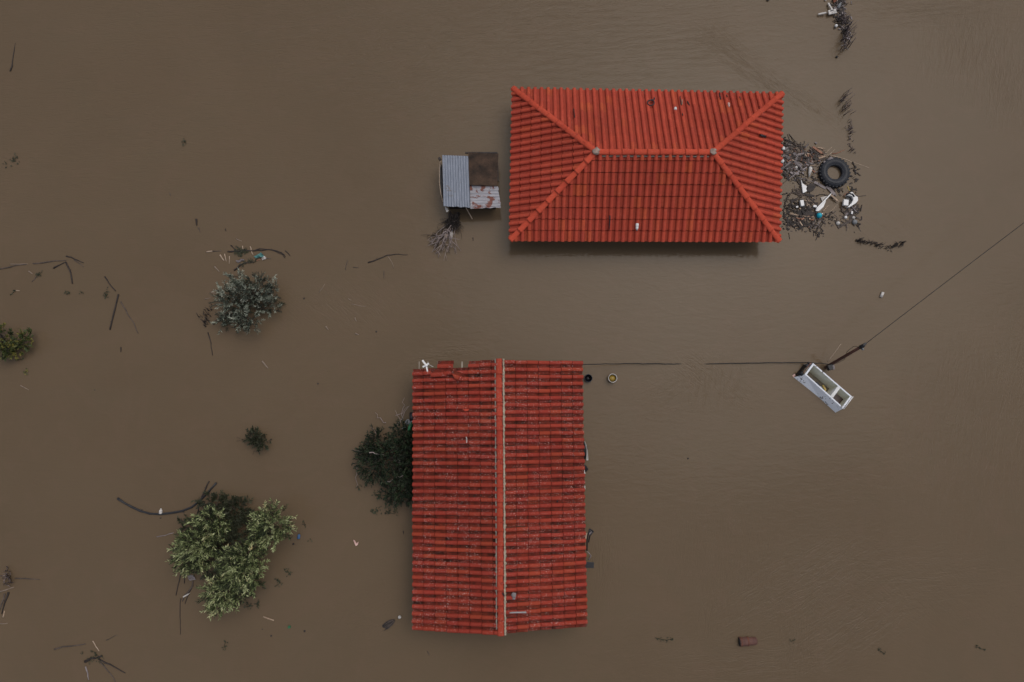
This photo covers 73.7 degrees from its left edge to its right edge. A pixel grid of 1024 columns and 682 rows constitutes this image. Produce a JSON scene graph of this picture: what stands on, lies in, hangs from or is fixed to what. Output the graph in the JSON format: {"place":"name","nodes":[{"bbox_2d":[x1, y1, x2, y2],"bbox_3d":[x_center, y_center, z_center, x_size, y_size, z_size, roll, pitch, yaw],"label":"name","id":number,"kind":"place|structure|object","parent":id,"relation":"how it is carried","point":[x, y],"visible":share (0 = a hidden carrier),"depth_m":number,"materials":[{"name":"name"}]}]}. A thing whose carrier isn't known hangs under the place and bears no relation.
{"place":"outdoors","nodes":[
{"label":"outdoors","id":0,"kind":"place"},
{"bbox_2d":[188,575,195,580],"bbox_3d":[-9.633,7.107,20.517,0.258,0.100,0.169,-11,84,-1],"label":"soaked rag","id":1,"kind":"object","parent":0,"point":[191,577],"visible":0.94,"depth_m":20.50,"materials":[{"name":"grey fabric"}]},
{"bbox_2d":[382,619,394,630],"bbox_3d":[-3.688,8.472,20.407,0.444,0.066,0.209,-29,85,-3],"label":"sunken sheet","id":2,"kind":"object","parent":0,"point":[388,624],"visible":1,"depth_m":20.39,"materials":[{"name":"grey metal"}]},
{"bbox_2d":[0,0,1023,681],"bbox_3d":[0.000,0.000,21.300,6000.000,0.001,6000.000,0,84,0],"label":"flood water","id":3,"kind":"structure","parent":0,"point":[778,510],"depth_m":21.32,"materials":[{"name":"brown liquid"}]},
{"bbox_2d":[1,592,9,613],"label":"floating stick","id":4,"kind":"object","parent":3,"relation":"on","point":[7,595],"visible":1,"depth_m":20.46,"materials":[{"name":"brown wood"}]},
{"bbox_2d":[0,566,12,586],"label":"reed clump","id":5,"kind":"object","parent":3,"relation":"on","point":[6,576],"visible":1,"depth_m":20.45,"materials":[{"name":"plant"}]},
{"bbox_2d":[2,153,18,167],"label":"floating leaves","id":6,"kind":"object","parent":3,"relation":"on","point":[11,160],"visible":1,"depth_m":21.88,"materials":[{"name":"brown plant"}]},
{"bbox_2d":[10,46,14,70],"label":"floating stick","id":7,"kind":"object","parent":3,"relation":"on","point":[12,59],"visible":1,"depth_m":22.24,"materials":[{"name":"brown wood"}]},
{"bbox_2d":[0,264,26,268],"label":"floating stick","id":8,"kind":"object","parent":3,"relation":"on","point":[12,266],"visible":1,"depth_m":21.53,"materials":[{"name":"brown wood"}]},
{"bbox_2d":[0,323,33,360],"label":"yellowing bush","id":9,"kind":"object","parent":3,"relation":"on","point":[6,345],"visible":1,"depth_m":20.93,"materials":[{"name":"green plant"}]},
{"bbox_2d":[33,260,65,263],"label":"floating stick","id":10,"kind":"object","parent":3,"relation":"on","point":[48,261],"visible":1,"depth_m":21.54,"materials":[{"name":"brown wood"}]},
{"bbox_2d":[65,262,72,283],"bbox_3d":[-13.926,-2.163,21.518,0.115,0.053,0.749,-21,84,-2],"label":"floating stick","id":11,"kind":"object","parent":3,"relation":"on","point":[70,272],"visible":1,"depth_m":21.50,"materials":[{"name":"brown wood"}]},
{"bbox_2d":[54,643,85,649],"bbox_3d":[-13.172,9.087,20.336,0.939,0.048,0.073,-10,84,-1],"label":"floating stick","id":12,"kind":"object","parent":3,"relation":"on","point":[68,646],"visible":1,"depth_m":20.32,"materials":[{"name":"brown wood"}]},
{"bbox_2d":[84,655,101,662],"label":"floating branch","id":13,"kind":"object","parent":3,"relation":"on","point":[87,660],"visible":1,"depth_m":20.27,"materials":[{"name":"brown wood"}]},
{"bbox_2d":[87,652,103,664],"bbox_3d":[-12.384,9.423,20.285,0.553,0.039,0.376,0,84,0],"label":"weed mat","id":14,"kind":"object","parent":3,"relation":"on","point":[95,655],"visible":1,"depth_m":20.28,"materials":[{"name":"brown plant"}]},
{"bbox_2d":[98,658,125,672],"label":"floating branch","id":15,"kind":"object","parent":3,"relation":"on","point":[111,665],"visible":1,"depth_m":20.27,"materials":[{"name":"brown wood"}]},
{"bbox_2d":[109,294,119,329],"bbox_3d":[-12.470,-0.912,21.385,0.070,0.058,1.143,10,84,1],"label":"floating pole","id":16,"kind":"object","parent":3,"relation":"on","point":[111,321],"visible":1,"depth_m":21.37,"materials":[{"name":"brown wood"}]},
{"bbox_2d":[121,301,138,333],"bbox_3d":[-11.960,-0.743,21.371,0.068,0.037,1.177,-31,85,-3],"label":"floating stick","id":17,"kind":"object","parent":3,"relation":"on","point":[129,316],"visible":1,"depth_m":21.37,"materials":[{"name":"brown wood"}]},
{"bbox_2d":[117,482,216,514],"bbox_3d":[-10.460,4.911,20.771,3.074,0.073,0.771,-9,84,-1],"label":"floating hose","id":18,"kind":"object","parent":3,"relation":"on","point":[149,513],"visible":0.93,"depth_m":20.73,"materials":[{"name":"black rubber"}]},
{"bbox_2d":[182,581,193,600],"bbox_3d":[-9.718,7.513,20.484,0.112,0.085,0.675,28,85,3],"label":"floating stick","id":19,"kind":"object","parent":3,"relation":"on","point":[188,590],"visible":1,"depth_m":20.49,"materials":[{"name":"wood"}]},
{"bbox_2d":[197,481,209,513],"bbox_3d":[-9.454,4.835,20.783,0.102,0.046,1.198,17,84,2],"label":"floating stick","id":20,"kind":"object","parent":3,"relation":"on","point":[203,493],"visible":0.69,"depth_m":20.80,"materials":[{"name":"brown wood"}]},
{"bbox_2d":[196,303,216,326],"bbox_3d":[-9.473,-0.771,21.284,0.579,0.371,0.643,-34,85,-3],"label":"reed clump","id":21,"kind":"object","parent":3,"relation":"on","point":[204,322],"visible":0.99,"depth_m":21.29,"materials":[{"name":"plant"}]},
{"bbox_2d":[177,489,253,535],"bbox_3d":[-8.929,5.133,20.860,2.376,1.402,1.347,-13,84,-1],"label":"leafy bush","id":22,"kind":"object","parent":3,"relation":"on","point":[227,506],"visible":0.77,"depth_m":20.46,"materials":[{"name":"green plant"}]},
{"bbox_2d":[165,498,296,620],"bbox_3d":[-7.990,5.938,20.107,3.951,2.731,3.130,-40,85,-4],"label":"olive tree","id":23,"kind":"object","parent":3,"relation":"on","point":[188,548],"visible":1,"depth_m":19.55,"materials":[{"name":"green plant"}]},
{"bbox_2d":[234,246,248,256],"bbox_3d":[-8.561,-2.832,21.567,0.478,0.051,0.371,0,84,0],"label":"weed mat","id":24,"kind":"object","parent":3,"relation":"on","point":[241,251],"visible":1,"depth_m":21.57,"materials":[{"name":"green plant"}]},
{"bbox_2d":[209,269,284,334],"bbox_3d":[-8.157,-1.162,21.245,2.312,1.952,2.106,0,84,0],"label":"silver shrub","id":25,"kind":"object","parent":3,"relation":"on","point":[240,284],"visible":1,"depth_m":20.82,"materials":[{"name":"green plant"}]},
{"bbox_2d":[238,258,256,266],"bbox_3d":[-8.353,-2.492,21.535,0.624,0.044,0.232,-18,84,-2],"label":"weed mat","id":26,"kind":"object","parent":3,"relation":"on","point":[247,261],"visible":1,"depth_m":21.53,"materials":[{"name":"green plant"}]},
{"bbox_2d":[237,425,271,454],"bbox_3d":[-7.847,3.069,21.131,1.070,1.295,0.796,37,85,4],"label":"leafy bush","id":27,"kind":"object","parent":3,"relation":"on","point":[254,439],"visible":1,"depth_m":20.72,"materials":[{"name":"green plant"}]},
{"bbox_2d":[227,249,285,256],"bbox_3d":[-8.063,-2.848,21.590,1.847,0.050,0.243,5,84,0],"label":"floating stick","id":28,"kind":"object","parent":3,"relation":"on","point":[257,250],"visible":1,"depth_m":21.57,"materials":[{"name":"brown wood"}]},
{"bbox_2d":[351,399,414,511],"bbox_3d":[-3.718,3.433,20.794,2.247,1.888,3.394,0,84,0],"label":"evergreen tree","id":29,"kind":"object","parent":3,"relation":"on","point":[403,476],"visible":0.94,"depth_m":20.35,"materials":[{"name":"green plant"}]},
{"bbox_2d":[368,254,403,262],"bbox_3d":[-3.935,-2.658,21.566,1.276,0.056,0.149,-12,84,-1],"label":"floating stick","id":30,"kind":"object","parent":3,"relation":"on","point":[384,256],"visible":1,"depth_m":21.56,"materials":[{"name":"brown wood"}]},
{"bbox_2d":[381,508,397,515],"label":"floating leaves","id":31,"kind":"object","parent":3,"relation":"on","point":[389,512],"visible":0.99,"depth_m":20.73,"materials":[{"name":"plant"}]},
{"bbox_2d":[424,226,449,253],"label":"wet twigs","id":32,"kind":"object","parent":3,"relation":"on","point":[439,240],"visible":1,"depth_m":21.58,"materials":[{"name":"wood"}]},
{"bbox_2d":[428,225,460,257],"bbox_3d":[-2.118,-3.090,21.460,1.116,0.313,1.041,-29,85,-3],"label":"bare branch","id":33,"kind":"object","parent":3,"relation":"on","point":[442,235],"visible":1,"depth_m":21.51,"materials":[{"name":"grey wood"}]},
{"bbox_2d":[441,211,463,237],"bbox_3d":[-1.938,-3.663,21.459,0.864,0.436,0.872,0,84,0],"label":"brushwood","id":34,"kind":"object","parent":3,"relation":"on","point":[453,221],"visible":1,"depth_m":21.48,"materials":[{"name":"brown wood"}]},
{"bbox_2d":[438,152,500,211],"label":"tin shed","id":35,"kind":"structure","parent":3,"relation":"on","point":[470,180],"depth_m":21.02,"materials":[{"name":"grey metal"}]},
{"bbox_2d":[412,359,587,635],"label":"gable roof house","id":36,"kind":"structure","parent":3,"relation":"on","point":[492,519],"depth_m":19.48,"materials":[{"name":"tile"}]},
{"bbox_2d":[409,412,412,420],"bbox_3d":[-2.960,2.235,20.181,0.154,0.190,0.261,0,84,0],"label":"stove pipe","id":37,"kind":"object","parent":36,"relation":"attached to","point":[410,417],"visible":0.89,"depth_m":20.12,"materials":[{"name":"black metal"}]},
{"bbox_2d":[422,360,428,370],"bbox_3d":[-2.531,0.710,20.029,0.213,0.106,0.349,-44,86,-4],"label":"white cross","id":38,"kind":"object","parent":36,"relation":"on","point":[425,364],"visible":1,"depth_m":20.01,"materials":[{"name":"plastic"}]},
{"bbox_2d":[430,369,446,376],"bbox_3d":[-2.135,0.931,19.907,0.484,0.169,0.235,-2,84,0],"label":"loose roof tile","id":39,"kind":"object","parent":36,"relation":"on","point":[438,373],"visible":1,"depth_m":19.88,"materials":[{"name":"ceramic"}]},
{"bbox_2d":[437,361,453,368],"bbox_3d":[-1.942,0.690,19.944,0.483,0.168,0.241,0,84,0],"label":"loose roof tile","id":40,"kind":"object","parent":36,"relation":"on","point":[444,364],"visible":1,"depth_m":19.92,"materials":[{"name":"ceramic"}]},
{"bbox_2d":[450,369,463,380],"bbox_3d":[-1.624,0.987,19.731,0.437,0.117,0.238,17,84,2],"label":"loose roof tile","id":41,"kind":"object","parent":36,"relation":"on","point":[457,375],"visible":1,"depth_m":19.75,"materials":[{"name":"ceramic"}]},
{"bbox_2d":[585,562,593,567],"bbox_3d":[2.267,6.556,19.988,0.260,0.050,0.165,2,84,0],"label":"black sheet","id":42,"kind":"object","parent":36,"relation":"attached to","point":[589,565],"visible":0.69,"depth_m":19.96,"materials":[{"name":"plastic"}]},
{"bbox_2d":[586,529,593,550],"bbox_3d":[2.253,5.837,20.058,0.161,0.192,0.672,15,84,2],"label":"bent frame","id":43,"kind":"object","parent":36,"relation":"attached to","point":[590,531],"visible":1,"depth_m":20.05,"materials":[{"name":"black plastic"}]},
{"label":"black hook","id":44,"kind":"object","parent":36,"relation":"attached to","visible":0},
{"bbox_2d":[584,441,587,459],"bbox_3d":[2.236,3.299,20.481,0.104,0.380,0.592,-6,84,-1],"label":"white tarp","id":45,"kind":"object","parent":44,"relation":"hanging from","point":[586,451],"visible":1,"depth_m":20.32,"materials":[{"name":"plastic"}]},
{"bbox_2d":[584,374,591,381],"bbox_3d":[2.353,1.159,21.153,0.248,0.290,0.248,0,84,0],"label":"bucket","id":46,"kind":"object","parent":3,"relation":"on","point":[587,377],"visible":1,"depth_m":21.12,"materials":[{"name":"black plastic"}]},
{"bbox_2d":[608,374,616,382],"bbox_3d":[3.097,1.157,21.138,0.277,0.320,0.277,0,84,0],"label":"bucket","id":47,"kind":"object","parent":3,"relation":"on","point":[612,378],"visible":1,"depth_m":21.05,"materials":[{"name":"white plastic"}]},
{"bbox_2d":[508,86,784,242],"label":"hip roof house","id":48,"kind":"structure","parent":3,"relation":"on","point":[706,166],"depth_m":20.41,"materials":[{"name":"red tile"}]},
{"bbox_2d":[738,637,757,646],"bbox_3d":[7.018,8.949,20.329,0.544,0.279,0.292,0,84,0],"label":"rusty drum","id":49,"kind":"object","parent":3,"relation":"on","point":[746,641],"visible":1,"depth_m":20.23,"materials":[{"name":"brown metal"}]},
{"bbox_2d":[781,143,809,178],"bbox_3d":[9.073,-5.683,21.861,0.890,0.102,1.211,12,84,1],"label":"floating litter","id":50,"kind":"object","parent":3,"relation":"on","point":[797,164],"visible":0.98,"depth_m":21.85,"materials":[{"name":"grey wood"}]},
{"bbox_2d":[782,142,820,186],"bbox_3d":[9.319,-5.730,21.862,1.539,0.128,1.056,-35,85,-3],"label":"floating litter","id":51,"kind":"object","parent":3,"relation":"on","point":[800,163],"visible":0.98,"depth_m":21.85,"materials":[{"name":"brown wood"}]},
{"bbox_2d":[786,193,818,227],"bbox_3d":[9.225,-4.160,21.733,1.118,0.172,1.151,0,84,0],"label":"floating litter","id":52,"kind":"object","parent":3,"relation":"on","point":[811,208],"visible":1,"depth_m":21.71,"materials":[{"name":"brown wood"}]},
{"bbox_2d":[781,148,823,228],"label":"floating litter","id":53,"kind":"object","parent":3,"relation":"on","point":[794,168],"visible":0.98,"depth_m":21.87,"materials":[{"name":"brown wood"}]},
{"bbox_2d":[782,190,823,238],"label":"floating litter","id":54,"kind":"object","parent":3,"relation":"on","point":[797,220],"visible":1,"depth_m":21.69,"materials":[{"name":"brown wood"}]},
{"bbox_2d":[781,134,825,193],"bbox_3d":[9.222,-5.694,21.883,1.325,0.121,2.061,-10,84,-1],"label":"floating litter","id":55,"kind":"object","parent":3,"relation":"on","point":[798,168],"visible":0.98,"depth_m":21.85,"materials":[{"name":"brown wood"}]},
{"bbox_2d":[800,180,806,192],"bbox_3d":[9.310,-4.932,21.758,0.157,0.060,0.445,-5,84,0],"label":"plastic fragment","id":56,"kind":"object","parent":3,"relation":"on","point":[803,188],"visible":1,"depth_m":21.73,"materials":[{"name":"white plastic"}]},
{"bbox_2d":[797,208,813,215],"bbox_3d":[9.347,-4.098,21.716,0.546,0.030,0.250,0,84,0],"label":"brown board","id":57,"kind":"object","parent":3,"relation":"on","point":[807,214],"visible":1,"depth_m":21.70,"materials":[{"name":"brown wood"}]},
{"bbox_2d":[781,141,830,180],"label":"floating litter","id":58,"kind":"object","parent":3,"relation":"on","point":[791,147],"visible":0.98,"depth_m":21.89,"materials":[{"name":"brown wood"}]},
{"bbox_2d":[812,146,823,153],"bbox_3d":[9.817,-6.113,21.902,0.405,0.030,0.072,37,85,4],"label":"floating plank","id":59,"kind":"object","parent":58,"relation":"on","point":[816,149],"visible":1,"depth_m":21.89,"materials":[{"name":"brown wood"}]},
{"bbox_2d":[806,184,815,191],"bbox_3d":[9.521,-4.889,21.774,0.336,0.040,0.231,-24,85,-2],"label":"brown board","id":60,"kind":"object","parent":3,"relation":"on","point":[810,187],"visible":1,"depth_m":21.75,"materials":[{"name":"brown wood"}]},
{"bbox_2d":[814,181,826,188],"bbox_3d":[9.860,-4.966,21.812,0.470,0.030,0.083,30,85,3],"label":"floating plank","id":61,"kind":"object","parent":3,"relation":"on","point":[821,185],"visible":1,"depth_m":21.80,"materials":[{"name":"grey wood"}]},
{"bbox_2d":[815,197,826,210],"bbox_3d":[9.858,-4.317,21.703,0.127,0.040,0.567,43,86,4],"label":"torn sheet","id":62,"kind":"object","parent":3,"relation":"on","point":[821,206],"visible":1,"depth_m":21.68,"materials":[{"name":"white plastic"}]},
{"bbox_2d":[786,188,858,231],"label":"floating litter","id":63,"kind":"object","parent":3,"relation":"on","point":[798,194],"visible":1,"depth_m":21.69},
{"bbox_2d":[793,362,852,411],"bbox_3d":[9.495,1.480,21.073,1.768,0.771,0.765,42,86,4],"label":"open fridge","id":64,"kind":"object","parent":3,"relation":"on","point":[835,397],"visible":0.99,"depth_m":20.95,"materials":[{"name":"metal"}]},
{"bbox_2d":[818,3,836,14],"bbox_3d":[10.326,-10.882,22.358,0.595,0.088,0.439,0,84,0],"label":"plastic chair","id":65,"kind":"object","parent":3,"relation":"on","point":[832,11],"visible":1,"depth_m":22.32,"materials":[{"name":"white plastic"}]},
{"bbox_2d":[826,186,835,195],"bbox_3d":[10.183,-4.786,21.773,0.103,0.030,0.429,-38,85,-4],"label":"floating plank","id":66,"kind":"object","parent":3,"relation":"on","point":[832,192],"visible":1,"depth_m":21.76,"materials":[{"name":"grey wood"}]},
{"bbox_2d":[818,157,850,187],"bbox_3d":[10.290,-5.375,21.820,1.000,0.290,1.002,0,84,0],"label":"tractor tyre","id":67,"kind":"object","parent":3,"relation":"on","point":[837,162],"visible":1,"depth_m":21.71,"materials":[{"name":"black rubber"}]},
{"bbox_2d":[813,162,865,239],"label":"floating litter","id":68,"kind":"object","parent":3,"relation":"on","point":[839,190],"visible":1,"depth_m":21.73,"materials":[{"name":"brown wood"}]},
{"bbox_2d":[824,194,855,218],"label":"floating litter","id":69,"kind":"object","parent":3,"relation":"on","point":[849,210],"visible":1,"depth_m":21.70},
{"bbox_2d":[830,0,850,36],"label":"floating litter","id":70,"kind":"object","parent":3,"relation":"on","point":[839,11],"visible":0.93,"depth_m":22.40,"materials":[{"name":"brown wood"}]},
{"bbox_2d":[815,150,868,167],"bbox_3d":[10.559,-5.849,21.910,1.875,0.026,0.072,17,84,2],"label":"floating stick","id":71,"kind":"object","parent":3,"relation":"on","point":[842,158],"visible":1,"depth_m":21.91,"materials":[{"name":"wood"}]},
{"bbox_2d":[835,6,850,27],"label":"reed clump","id":72,"kind":"object","parent":3,"relation":"on","point":[844,16],"visible":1,"depth_m":22.25,"materials":[{"name":"black plant"}]},
{"bbox_2d":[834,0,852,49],"bbox_3d":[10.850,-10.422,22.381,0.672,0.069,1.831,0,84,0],"label":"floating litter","id":73,"kind":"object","parent":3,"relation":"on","point":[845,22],"visible":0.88,"depth_m":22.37,"materials":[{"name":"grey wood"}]},
{"bbox_2d":[837,218,852,227],"bbox_3d":[10.615,-3.748,21.684,0.620,0.030,0.079,-27,85,-3],"label":"floating plank","id":74,"kind":"object","parent":3,"relation":"on","point":[846,222],"visible":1,"depth_m":21.67,"materials":[{"name":"grey wood"}]},
{"bbox_2d":[824,342,866,370],"bbox_3d":[9.833,0.659,20.867,0.239,2.777,1.119,27,85,3],"label":"leaning utility pole","id":75,"kind":"object","parent":3,"relation":"on","point":[829,366],"visible":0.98,"depth_m":20.39,"materials":[{"name":"brown wood"}]},
{"bbox_2d":[583,362,827,364],"bbox_3d":[5.882,0.682,20.797,7.667,1.002,0.112,0,84,0],"label":"sagging cable","id":76,"kind":"object","parent":75,"relation":"attached to","point":[708,363],"visible":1,"depth_m":21.14,"materials":[{"name":"black rubber"}]},
{"bbox_2d":[867,223,1023,342],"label":"overhead cable","id":77,"kind":"object","parent":75,"relation":"attached to","point":[944,283],"visible":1,"depth_m":19.43,"materials":[{"name":"black rubber"}]},
{"bbox_2d":[838,87,855,114],"bbox_3d":[10.737,-7.656,21.886,0.395,0.612,0.775,-10,84,-1],"label":"reed clump","id":78,"kind":"object","parent":3,"relation":"on","point":[843,98],"visible":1,"depth_m":21.93,"materials":[{"name":"black plant"}]},
{"bbox_2d":[840,20,857,51],"bbox_3d":[10.846,-9.911,22.013,0.434,0.830,0.933,0,84,0],"label":"reed clump","id":79,"kind":"object","parent":3,"relation":"on","point":[846,33],"visible":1,"depth_m":22.07,"materials":[{"name":"black plant"}]},
{"bbox_2d":[844,119,855,153],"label":"reed clump","id":80,"kind":"object","parent":3,"relation":"on","point":[849,129],"visible":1,"depth_m":21.95,"materials":[{"name":"black plant"}]},
{"bbox_2d":[845,192,857,207],"bbox_3d":[10.780,-4.476,21.708,0.380,0.205,0.501,0,84,0],"label":"plastic shell","id":81,"kind":"object","parent":3,"relation":"on","point":[851,197],"visible":1,"depth_m":21.65},
{"bbox_2d":[842,199,848,205],"bbox_3d":[10.570,-4.382,21.640,0.155,0.100,0.190,9,84,1],"label":"white block","id":82,"kind":"object","parent":81,"relation":"on","point":[845,202],"depth_m":21.59,"materials":[{"name":"plastic"}]},
{"bbox_2d":[855,237,872,244],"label":"reed clump","id":83,"kind":"object","parent":3,"relation":"on","point":[862,241],"visible":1,"depth_m":21.55,"materials":[{"name":"plant"}]},
{"bbox_2d":[870,241,906,252],"bbox_3d":[11.848,-2.976,21.567,1.132,0.269,0.375,0,84,0],"label":"reed clump","id":84,"kind":"object","parent":3,"relation":"on","point":[888,247],"visible":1,"depth_m":21.56,"materials":[{"name":"plant"}]}
]}

